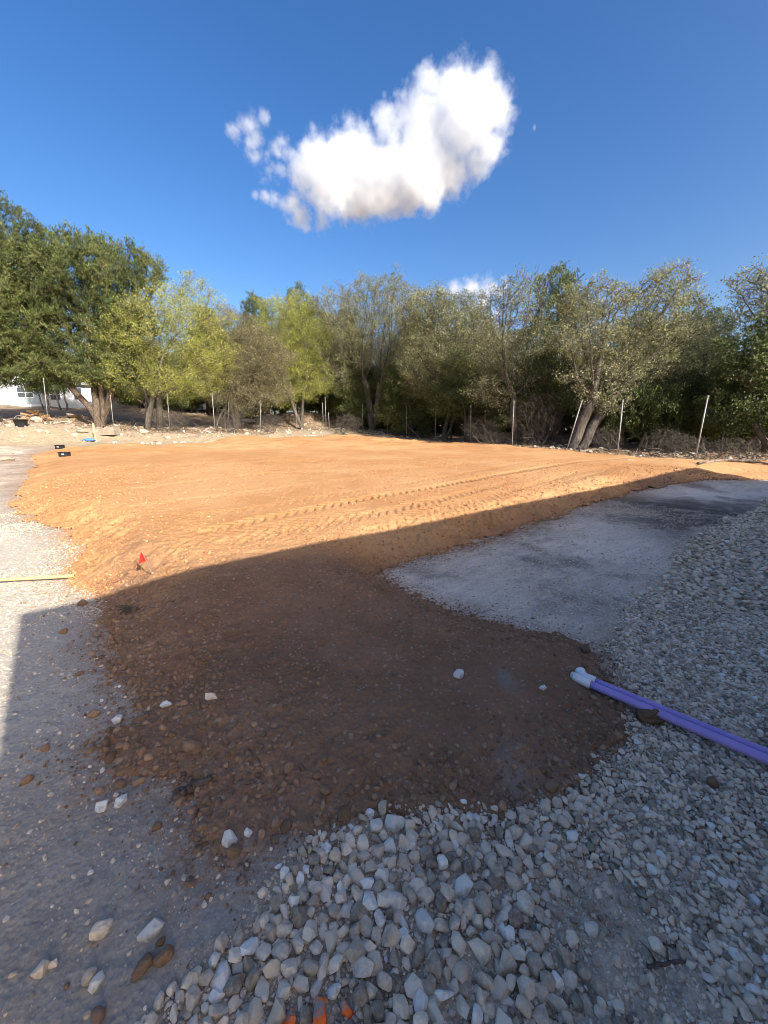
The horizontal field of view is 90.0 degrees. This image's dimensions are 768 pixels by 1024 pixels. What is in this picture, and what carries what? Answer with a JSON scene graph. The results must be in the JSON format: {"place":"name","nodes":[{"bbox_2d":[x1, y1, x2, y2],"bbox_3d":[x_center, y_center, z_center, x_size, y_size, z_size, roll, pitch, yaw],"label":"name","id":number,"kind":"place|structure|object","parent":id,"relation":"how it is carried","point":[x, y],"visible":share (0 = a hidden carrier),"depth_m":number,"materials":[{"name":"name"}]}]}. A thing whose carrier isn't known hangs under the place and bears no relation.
{"place":"outdoors","nodes":[
{"label":"outdoors","id":0,"kind":"place"},
{"bbox_2d":[0,405,767,1023],"bbox_3d":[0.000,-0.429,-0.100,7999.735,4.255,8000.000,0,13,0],"label":"ground","id":1,"kind":"structure","parent":0,"point":[30,911],"depth_m":1.61,"materials":[{"name":"gravel"}]},
{"bbox_2d":[0,372,50,406],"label":"mobile home","id":2,"kind":"object","parent":1,"relation":"on","point":[14,396],"visible":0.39,"depth_m":39.35,"materials":[{"name":"white"}]},
{"bbox_2d":[15,387,34,397],"bbox_3d":[-36.637,-12.216,39.189,1.700,1.100,0.060,0,13,0],"label":"window","id":3,"kind":"structure","parent":2,"relation":"in","point":[19,391],"depth_m":39.22,"materials":[{"name":"white glass"}]},
{"bbox_2d":[18,410,53,420],"bbox_3d":[-23.055,-6.336,25.267,2.068,0.774,0.971,0,13,0],"label":"wood pile","id":4,"kind":"object","parent":1,"relation":"on","point":[36,412],"visible":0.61,"depth_m":25.12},
{"bbox_2d":[17,360,56,409],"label":"evergreen tree","id":5,"kind":"object","parent":1,"relation":"on","point":[38,392],"visible":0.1,"depth_m":35.59,"materials":[{"name":"green plant"}]},
{"bbox_2d":[0,574,74,581],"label":"yellow pipe","id":6,"kind":"object","parent":1,"relation":"on","point":[38,577],"visible":1,"depth_m":3.81,"materials":[{"name":"plastic"}]},
{"bbox_2d":[0,187,76,394],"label":"juniper tree","id":7,"kind":"object","parent":1,"relation":"on","point":[11,333],"visible":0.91,"depth_m":21.42,"materials":[{"name":"green plant"}]},
{"bbox_2d":[30,959,49,979],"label":"grey stone","id":8,"kind":"object","parent":1,"relation":"on","point":[39,970],"visible":1,"depth_m":1.10,"materials":[{"name":"stone"}]},
{"bbox_2d":[30,356,77,409],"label":"evergreen tree","id":9,"kind":"object","parent":1,"relation":"on","point":[57,388],"visible":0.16,"depth_m":35.24,"materials":[{"name":"green plant"}]},
{"bbox_2d":[13,529,105,610],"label":"dirt clods","id":10,"kind":"object","parent":1,"relation":"on","point":[80,546],"visible":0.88,"depth_m":4.34,"materials":[{"name":"soil"}]},
{"bbox_2d":[49,382,92,407],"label":"mobile home","id":11,"kind":"object","parent":1,"relation":"on","point":[73,401],"visible":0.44,"depth_m":40.35,"materials":[{"name":"white"}]},
{"bbox_2d":[2,218,170,427],"bbox_3d":[-17.918,-11.255,24.235,10.811,11.822,6.822,0,13,0],"label":"juniper tree","id":12,"kind":"object","parent":1,"relation":"on","point":[108,281],"visible":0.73,"depth_m":22.44,"materials":[{"name":"green plant"}]},
{"bbox_2d":[81,966,96,986],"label":"grey stone","id":13,"kind":"object","parent":1,"relation":"on","point":[89,974],"visible":1,"depth_m":1.09,"materials":[{"name":"stone"}]},
{"bbox_2d":[87,970,104,993],"bbox_3d":[-0.813,1.329,1.088,0.029,0.023,0.044,0,13,0],"label":"white stone","id":14,"kind":"object","parent":1,"relation":"on","point":[96,982],"visible":1,"depth_m":1.08,"materials":[{"name":"stone"}]},
{"bbox_2d":[90,1005,104,1023],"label":"dirt clod","id":15,"kind":"object","parent":1,"relation":"on","point":[98,1015],"visible":1,"depth_m":1.02,"materials":[{"name":"stone"}]},
{"bbox_2d":[89,918,113,941],"bbox_3d":[-0.880,1.297,1.195,0.046,0.053,0.058,0,13,0],"label":"grey stone","id":16,"kind":"object","parent":1,"relation":"on","point":[100,929],"visible":1,"depth_m":1.18,"materials":[{"name":"stone"}]},
{"bbox_2d":[85,427,121,434],"bbox_3d":[-15.968,-4.621,21.834,1.562,0.450,0.700,-1,13,-3],"label":"concrete slab","id":17,"kind":"object","parent":1,"relation":"on","point":[111,431],"depth_m":21.54,"materials":[{"name":"concrete"}]},
{"bbox_2d":[102,346,170,408],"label":"evergreen tree","id":18,"kind":"object","parent":1,"relation":"on","point":[126,400],"visible":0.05,"depth_m":34.89,"materials":[{"name":"green plant"}]},
{"bbox_2d":[104,391,169,409],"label":"house","id":19,"kind":"structure","parent":1,"relation":"on","point":[115,405],"depth_m":36.65,"materials":[{"name":"beige"}]},
{"bbox_2d":[131,952,153,981],"bbox_3d":[-0.702,1.323,1.118,0.046,0.036,0.061,0,13,0],"label":"dirt clod","id":20,"kind":"object","parent":1,"relation":"on","point":[144,963],"visible":1,"depth_m":1.11,"materials":[{"name":"soil"}]},
{"bbox_2d":[137,917,164,942],"bbox_3d":[-0.723,1.303,1.197,0.057,0.045,0.056,3,13,13],"label":"pale stone","id":21,"kind":"object","parent":1,"relation":"on","point":[152,929],"visible":1,"depth_m":1.19,"materials":[{"name":"stone"}]},
{"bbox_2d":[76,267,245,428],"bbox_3d":[-13.797,-10.029,23.876,10.506,9.746,6.453,0,13,0],"label":"deciduous tree","id":22,"kind":"object","parent":1,"relation":"on","point":[158,381],"visible":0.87,"depth_m":23.50,"materials":[{"name":"green plant"}]},
{"bbox_2d":[152,944,173,967],"bbox_3d":[-0.653,1.315,1.137,0.056,0.043,0.039,-11,17,-40],"label":"dirt clod","id":23,"kind":"object","parent":1,"relation":"on","point":[163,956],"visible":1,"depth_m":1.13,"materials":[{"name":"soil"}]},
{"bbox_2d":[142,407,193,431],"bbox_3d":[-13.536,-5.790,24.187,3.750,1.638,2.714,9,16,33],"label":"bare shrub","id":24,"kind":"object","parent":1,"relation":"on","point":[172,422],"visible":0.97,"depth_m":23.95,"materials":[{"name":"plant"}]},
{"bbox_2d":[144,349,206,412],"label":"evergreen tree","id":25,"kind":"object","parent":1,"relation":"on","point":[181,405],"visible":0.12,"depth_m":34.67,"materials":[{"name":"green plant"}]},
{"bbox_2d":[172,774,211,798],"bbox_3d":[-0.824,1.180,1.653,0.158,0.062,0.050,-7,15,-27],"label":"broken stick","id":26,"kind":"object","parent":1,"relation":"on","point":[187,789],"visible":1,"depth_m":1.64,"materials":[{"name":"wood"}]},
{"bbox_2d":[211,408,248,432],"bbox_3d":[-9.704,-5.781,24.243,2.488,1.687,3.438,-11,17,-38],"label":"bare shrub","id":27,"kind":"object","parent":1,"relation":"on","point":[232,423],"visible":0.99,"depth_m":24.07,"materials":[{"name":"plant"}]},
{"bbox_2d":[189,361,277,417],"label":"evergreen tree","id":28,"kind":"object","parent":1,"relation":"on","point":[262,411],"visible":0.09,"depth_m":34.80,"materials":[{"name":"green plant"}]},
{"bbox_2d":[186,301,303,428],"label":"deciduous tree","id":29,"kind":"object","parent":1,"relation":"on","point":[230,396],"visible":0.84,"depth_m":25.40,"materials":[{"name":"green plant"}]},
{"bbox_2d":[215,289,276,417],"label":"juniper tree","id":30,"kind":"object","parent":1,"relation":"on","point":[248,309],"visible":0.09,"depth_m":33.57,"materials":[{"name":"green plant"}]},
{"bbox_2d":[252,412,285,431],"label":"bare shrub","id":31,"kind":"object","parent":1,"relation":"on","point":[273,419],"visible":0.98,"depth_m":26.33,"materials":[{"name":"plant"}]},
{"bbox_2d":[240,286,337,428],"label":"deciduous tree","id":32,"kind":"object","parent":1,"relation":"on","point":[292,341],"visible":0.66,"depth_m":28.30,"materials":[{"name":"green plant"}]},
{"bbox_2d":[283,1007,296,1023],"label":"painted stone","id":33,"kind":"object","parent":1,"relation":"on","point":[290,1017],"visible":1,"depth_m":1.01,"materials":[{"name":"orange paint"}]},
{"bbox_2d":[269,365,314,411],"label":"evergreen tree","id":34,"kind":"object","parent":1,"relation":"on","point":[297,409],"visible":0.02,"depth_m":35.45,"materials":[{"name":"green plant"}]},
{"bbox_2d":[258,326,338,415],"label":"deciduous tree","id":35,"kind":"object","parent":1,"relation":"on","point":[283,411],"visible":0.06,"depth_m":33.63,"materials":[{"name":"green plant"}]},
{"bbox_2d":[273,280,339,413],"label":"juniper tree","id":36,"kind":"object","parent":1,"relation":"on","point":[298,305],"visible":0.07,"depth_m":34.25,"materials":[{"name":"green plant"}]},
{"bbox_2d":[313,996,326,1023],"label":"painted stone","id":37,"kind":"object","parent":1,"relation":"on","point":[320,1012],"visible":1,"depth_m":1.02,"materials":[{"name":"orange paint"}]},
{"bbox_2d":[296,360,354,413],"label":"evergreen tree","id":38,"kind":"object","parent":1,"relation":"on","point":[315,409],"visible":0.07,"depth_m":35.25,"materials":[{"name":"green plant"}]},
{"bbox_2d":[293,326,361,414],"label":"oak tree","id":39,"kind":"object","parent":1,"relation":"on","point":[334,349],"visible":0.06,"depth_m":33.79,"materials":[{"name":"green plant"}]},
{"bbox_2d":[329,413,362,434],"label":"bare shrub","id":40,"kind":"object","parent":1,"relation":"on","point":[344,424],"visible":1,"depth_m":27.30,"materials":[{"name":"plant"}]},
{"bbox_2d":[340,999,353,1018],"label":"painted stone","id":41,"kind":"object","parent":1,"relation":"on","point":[346,1009],"visible":1,"depth_m":1.03,"materials":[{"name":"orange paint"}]},
{"bbox_2d":[318,369,384,428],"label":"evergreen tree","id":42,"kind":"object","parent":1,"relation":"on","point":[334,403],"visible":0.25,"depth_m":32.62,"materials":[{"name":"green plant"}]},
{"bbox_2d":[330,353,374,428],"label":"juniper tree","id":43,"kind":"object","parent":1,"relation":"on","point":[344,394],"visible":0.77,"depth_m":30.01,"materials":[{"name":"green plant"}]},
{"bbox_2d":[300,263,433,430],"bbox_3d":[-1.020,-12.207,29.637,10.581,11.911,6.686,0,13,0],"label":"oak tree","id":44,"kind":"object","parent":1,"relation":"on","point":[372,327],"visible":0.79,"depth_m":28.35,"materials":[{"name":"green plant"}]},
{"bbox_2d":[339,359,407,428],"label":"evergreen tree","id":45,"kind":"object","parent":1,"relation":"on","point":[374,390],"visible":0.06,"depth_m":31.34,"materials":[{"name":"green plant"}]},
{"bbox_2d":[0,513,752,988],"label":"dirt clods","id":46,"kind":"object","parent":1,"relation":"on","point":[216,867],"visible":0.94,"depth_m":1.79,"materials":[{"name":"soil"}]},
{"bbox_2d":[0,412,767,459],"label":"rubble","id":47,"kind":"object","parent":1,"relation":"on","point":[246,433],"visible":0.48,"depth_m":22.83,"materials":[{"name":"stone"}]},
{"bbox_2d":[1,416,767,462],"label":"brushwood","id":48,"kind":"object","parent":1,"relation":"on","point":[710,453],"visible":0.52,"depth_m":21.75,"materials":[{"name":"brown plant"}]},
{"bbox_2d":[3,411,767,460],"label":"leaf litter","id":49,"kind":"object","parent":1,"relation":"on","point":[684,454],"visible":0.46,"depth_m":21.57,"materials":[{"name":"plant"}]},
{"bbox_2d":[7,434,767,885],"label":"dirt pad","id":50,"kind":"object","parent":1,"relation":"on","point":[507,688],"visible":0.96,"depth_m":2.99,"materials":[{"name":"orange soil"}]},
{"bbox_2d":[182,739,202,754],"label":"dirt clod","id":51,"kind":"object","parent":50,"relation":"on","point":[191,746],"visible":0.99,"depth_m":1.80,"materials":[{"name":"stone"}]},
{"bbox_2d":[222,829,237,847],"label":"white stone","id":52,"kind":"object","parent":50,"relation":"on","point":[229,838],"visible":0.86,"depth_m":1.43,"materials":[{"name":"stone"}]},
{"bbox_2d":[226,843,242,859],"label":"dirt clod","id":53,"kind":"object","parent":50,"relation":"on","point":[234,850],"visible":1,"depth_m":1.39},
{"bbox_2d":[11,457,666,598],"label":"dirt clods","id":54,"kind":"object","parent":50,"relation":"on","point":[93,589],"visible":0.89,"depth_m":6.21,"materials":[{"name":"soil"}]},
{"bbox_2d":[97,653,627,856],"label":"dirt clods","id":55,"kind":"object","parent":50,"relation":"on","point":[442,787],"visible":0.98,"depth_m":1.71,"materials":[{"name":"soil"}]},
{"bbox_2d":[72,554,656,900],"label":"dirt clods","id":56,"kind":"object","parent":50,"relation":"on","point":[109,757],"visible":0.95,"depth_m":2.28,"materials":[{"name":"soil"}]},
{"bbox_2d":[544,779,559,792],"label":"dirt clod","id":57,"kind":"object","parent":50,"relation":"on","point":[551,785],"visible":1,"depth_m":1.64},
{"bbox_2d":[575,667,767,753],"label":"purple pipe","id":58,"kind":"object","parent":50,"relation":"on","point":[580,671],"visible":0.62,"depth_m":2.02,"materials":[{"name":"plastic"}]},
{"bbox_2d":[697,459,767,464],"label":"fallen log","id":59,"kind":"object","parent":50,"relation":"on","point":[732,460],"visible":0.97,"depth_m":11.92,"materials":[{"name":"plant"}]},
{"bbox_2d":[383,837,395,853],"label":"pale stone","id":60,"kind":"object","parent":1,"relation":"on","point":[389,845],"visible":1,"depth_m":1.42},
{"bbox_2d":[384,814,404,832],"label":"pale stone","id":61,"kind":"object","parent":1,"relation":"on","point":[394,823],"visible":0.96,"depth_m":1.50,"materials":[{"name":"stone"}]},
{"bbox_2d":[370,359,457,438],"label":"evergreen tree","id":62,"kind":"object","parent":1,"relation":"on","point":[395,409],"visible":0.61,"depth_m":27.05,"materials":[{"name":"green plant"}]},
{"bbox_2d":[97,466,744,652],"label":"dirt clods","id":63,"kind":"object","parent":1,"relation":"on","point":[262,588],"visible":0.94,"depth_m":3.53,"materials":[{"name":"soil"}]},
{"bbox_2d":[391,280,498,439],"bbox_3d":[4.030,-9.690,25.600,7.230,9.894,5.245,0,13,0],"label":"oak tree","id":64,"kind":"object","parent":1,"relation":"on","point":[448,315],"visible":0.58,"depth_m":24.36,"materials":[{"name":"green plant"}]},
{"bbox_2d":[422,346,502,441],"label":"evergreen tree","id":65,"kind":"object","parent":1,"relation":"on","point":[459,402],"visible":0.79,"depth_m":23.15,"materials":[{"name":"green plant"}]},
{"bbox_2d":[454,872,472,897],"bbox_3d":[0.268,1.277,1.308,0.065,0.044,0.053,-6,15,-25],"label":"pale stone","id":66,"kind":"object","parent":1,"relation":"on","point":[463,883],"visible":1,"depth_m":1.30,"materials":[{"name":"stone"}]},
{"bbox_2d":[424,358,509,434],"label":"evergreen tree","id":67,"kind":"object","parent":1,"relation":"on","point":[460,425],"visible":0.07,"depth_m":28.61,"materials":[{"name":"green plant"}]},
{"bbox_2d":[468,937,491,966],"bbox_3d":[0.293,1.312,1.152,0.053,0.051,0.064,-9,16,-35],"label":"grey stone","id":68,"kind":"object","parent":1,"relation":"on","point":[481,950],"visible":1,"depth_m":1.14,"materials":[{"name":"stone"}]},
{"bbox_2d":[458,414,502,443],"bbox_3d":[5.299,-4.529,21.049,2.488,1.711,3.438,-1,13,-5],"label":"bare shrub","id":69,"kind":"object","parent":1,"relation":"on","point":[478,428],"visible":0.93,"depth_m":20.81,"materials":[{"name":"plant"}]},
{"bbox_2d":[454,323,526,430],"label":"oak tree","id":70,"kind":"object","parent":1,"relation":"on","point":[495,347],"visible":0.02,"depth_m":29.82,"materials":[{"name":"green plant"}]},
{"bbox_2d":[466,353,519,437],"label":"evergreen tree","id":71,"kind":"object","parent":1,"relation":"on","point":[484,407],"visible":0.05,"depth_m":26.07,"materials":[{"name":"green plant"}]},
{"bbox_2d":[479,430,509,443],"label":"bare shrub","id":72,"kind":"object","parent":1,"relation":"on","point":[490,440],"visible":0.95,"depth_m":20.11,"materials":[{"name":"plant"}]},
{"bbox_2d":[453,263,560,443],"bbox_3d":[6.279,-7.749,19.804,5.330,8.668,3.866,0,13,0],"label":"oak tree","id":73,"kind":"object","parent":1,"relation":"on","point":[510,390],"visible":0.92,"depth_m":19.49,"materials":[{"name":"green plant"}]},
{"bbox_2d":[507,382,565,440],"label":"evergreen tree","id":74,"kind":"object","parent":1,"relation":"on","point":[549,416],"visible":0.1,"depth_m":21.73,"materials":[{"name":"green plant"}]},
{"bbox_2d":[481,260,592,442],"bbox_3d":[8.230,-8.354,20.538,5.562,9.578,4.120,0,13,0],"label":"juniper tree","id":75,"kind":"object","parent":1,"relation":"on","point":[554,291],"visible":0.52,"depth_m":20.16,"materials":[{"name":"green plant"}]},
{"bbox_2d":[503,390,570,445],"bbox_3d":[7.689,-4.657,19.260,3.677,3.030,2.661,0,13,0],"label":"bare shrub","id":76,"kind":"object","parent":1,"relation":"on","point":[531,418],"visible":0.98,"depth_m":19.19,"materials":[{"name":"plant"}]},
{"bbox_2d":[525,286,605,441],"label":"oak tree","id":77,"kind":"object","parent":1,"relation":"on","point":[550,437],"visible":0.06,"depth_m":22.08,"materials":[{"name":"green plant"}]},
{"bbox_2d":[538,353,596,432],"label":"evergreen tree","id":78,"kind":"object","parent":1,"relation":"on","point":[569,429],"visible":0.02,"depth_m":27.36,"materials":[{"name":"green plant"}]},
{"bbox_2d":[522,361,647,428],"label":"evergreen tree","id":79,"kind":"object","parent":1,"relation":"on","point":[545,389],"visible":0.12,"depth_m":20.27,"materials":[{"name":"green plant"}]},
{"bbox_2d":[584,921,597,937],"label":"pale stone","id":80,"kind":"object","parent":1,"relation":"on","point":[591,927],"visible":1,"depth_m":1.19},
{"bbox_2d":[547,383,636,444],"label":"evergreen tree","id":81,"kind":"object","parent":1,"relation":"on","point":[570,396],"visible":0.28,"depth_m":19.25,"materials":[{"name":"green plant"}]},
{"bbox_2d":[588,427,622,452],"bbox_3d":[9.717,-3.175,16.746,1.583,1.225,2.188,0,13,1],"label":"bare shrub","id":82,"kind":"object","parent":1,"relation":"on","point":[603,440],"visible":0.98,"depth_m":16.63,"materials":[{"name":"plant"}]},
{"bbox_2d":[562,347,658,442],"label":"evergreen tree","id":83,"kind":"object","parent":1,"relation":"on","point":[614,427],"visible":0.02,"depth_m":23.02,"materials":[{"name":"green plant"}]},
{"bbox_2d":[537,256,721,449],"bbox_3d":[10.521,-6.662,16.999,7.722,8.138,4.039,0,13,0],"label":"oak tree","id":84,"kind":"object","parent":1,"relation":"on","point":[580,435],"visible":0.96,"depth_m":16.39,"materials":[{"name":"green plant"}]},
{"bbox_2d":[605,310,667,433],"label":"juniper tree","id":85,"kind":"object","parent":1,"relation":"on","point":[640,328],"visible":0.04,"depth_m":24.53,"materials":[{"name":"green plant"}]},
{"bbox_2d":[605,380,690,451],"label":"juniper tree","id":86,"kind":"object","parent":1,"relation":"on","point":[661,400],"visible":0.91,"depth_m":16.55,"materials":[{"name":"green plant"}]},
{"bbox_2d":[635,708,665,724],"bbox_3d":[1.433,1.086,2.069,0.138,0.112,0.137,5,14,20],"label":"clay lump","id":87,"kind":"object","parent":1,"relation":"on","point":[647,716],"visible":0.77,"depth_m":2.02,"materials":[{"name":"soil"}]},
{"bbox_2d":[639,940,685,969],"bbox_3d":[0.831,1.318,1.145,0.126,0.022,0.064,0,13,0],"label":"thin twig","id":88,"kind":"object","parent":1,"relation":"on","point":[656,965],"visible":1,"depth_m":1.13,"materials":[{"name":"wood"}]},
{"bbox_2d":[570,672,767,764],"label":"purple pipe","id":89,"kind":"object","parent":1,"relation":"on","point":[741,748],"visible":0.98,"depth_m":1.96,"materials":[{"name":"plastic"}]},
{"bbox_2d":[641,426,696,454],"bbox_3d":[10.986,-2.720,14.877,2.344,1.222,1.696,4,14,15],"label":"bare shrub","id":90,"kind":"object","parent":1,"relation":"on","point":[660,442],"visible":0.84,"depth_m":14.85,"materials":[{"name":"plant"}]},
{"bbox_2d":[628,356,725,449],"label":"evergreen tree","id":91,"kind":"object","parent":1,"relation":"on","point":[684,428],"visible":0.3,"depth_m":16.93,"materials":[{"name":"green plant"}]},
{"bbox_2d":[634,306,723,361],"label":"oak tree","id":92,"kind":"object","parent":1,"relation":"on","point":[710,327],"visible":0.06,"depth_m":23.12,"materials":[{"name":"green plant"}]},
{"bbox_2d":[656,434,715,456],"bbox_3d":[11.283,-2.479,14.340,1.809,0.957,2.500,0,13,-1],"label":"bare shrub","id":93,"kind":"object","parent":1,"relation":"on","point":[685,445],"visible":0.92,"depth_m":14.19,"materials":[{"name":"plant"}]},
{"bbox_2d":[612,340,762,442],"bbox_3d":[18.046,-6.802,21.978,9.442,6.144,4.633,4,14,16],"label":"evergreen tree","id":94,"kind":"object","parent":1,"relation":"on","point":[697,356],"visible":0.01,"depth_m":21.26,"materials":[{"name":"green plant"}]},
{"bbox_2d":[656,311,757,450],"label":"oak tree","id":95,"kind":"object","parent":1,"relation":"on","point":[703,350],"visible":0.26,"depth_m":17.11,"materials":[{"name":"green plant"}]},
{"bbox_2d":[682,304,741,364],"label":"juniper tree","id":96,"kind":"object","parent":1,"relation":"on","point":[717,313],"visible":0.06,"depth_m":23.26,"materials":[{"name":"green plant"}]},
{"bbox_2d":[688,354,760,453],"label":"evergreen tree","id":97,"kind":"object","parent":1,"relation":"on","point":[702,400],"visible":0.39,"depth_m":15.66,"materials":[{"name":"green plant"}]},
{"bbox_2d":[692,312,767,454],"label":"evergreen tree","id":98,"kind":"object","parent":1,"relation":"on","point":[760,401],"visible":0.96,"depth_m":14.57,"materials":[{"name":"green plant"}]},
{"bbox_2d":[701,379,765,451],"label":"evergreen tree","id":99,"kind":"object","parent":1,"relation":"on","point":[745,435],"visible":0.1,"depth_m":17.73,"materials":[{"name":"green plant"}]},
{"bbox_2d":[707,435,767,458],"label":"bare shrub","id":100,"kind":"object","parent":1,"relation":"on","point":[730,448],"visible":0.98,"depth_m":13.21,"materials":[{"name":"plant"}]},
{"bbox_2d":[713,253,767,452],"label":"oak tree","id":101,"kind":"object","parent":1,"relation":"on","point":[761,300],"visible":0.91,"depth_m":15.10,"materials":[{"name":"green plant"}]},
{"bbox_2d":[0,0,767,412],"label":"sky","id":102,"kind":"structure","parent":0,"point":[263,146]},
{"bbox_2d":[135,591,767,1023],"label":"gravel","id":103,"kind":"structure","parent":0,"point":[423,993],"depth_m":1.30,"materials":[{"name":"gravel"}]},
{"bbox_2d":[414,908,434,933],"bbox_3d":[0.126,1.296,1.213,0.046,0.054,0.073,-6,14,-22],"label":"pale stone","id":104,"kind":"object","parent":103,"relation":"on","point":[425,923],"visible":1,"depth_m":1.20,"materials":[{"name":"stone"}]},
{"bbox_2d":[647,936,665,957],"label":"flat stone","id":105,"kind":"object","parent":103,"relation":"on","point":[656,945],"visible":1,"depth_m":1.15,"materials":[{"name":"stone"}]},
{"bbox_2d":[647,500,767,617],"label":"gravel","id":106,"kind":"structure","parent":0,"point":[748,539],"depth_m":4.24,"materials":[{"name":"gravel"}]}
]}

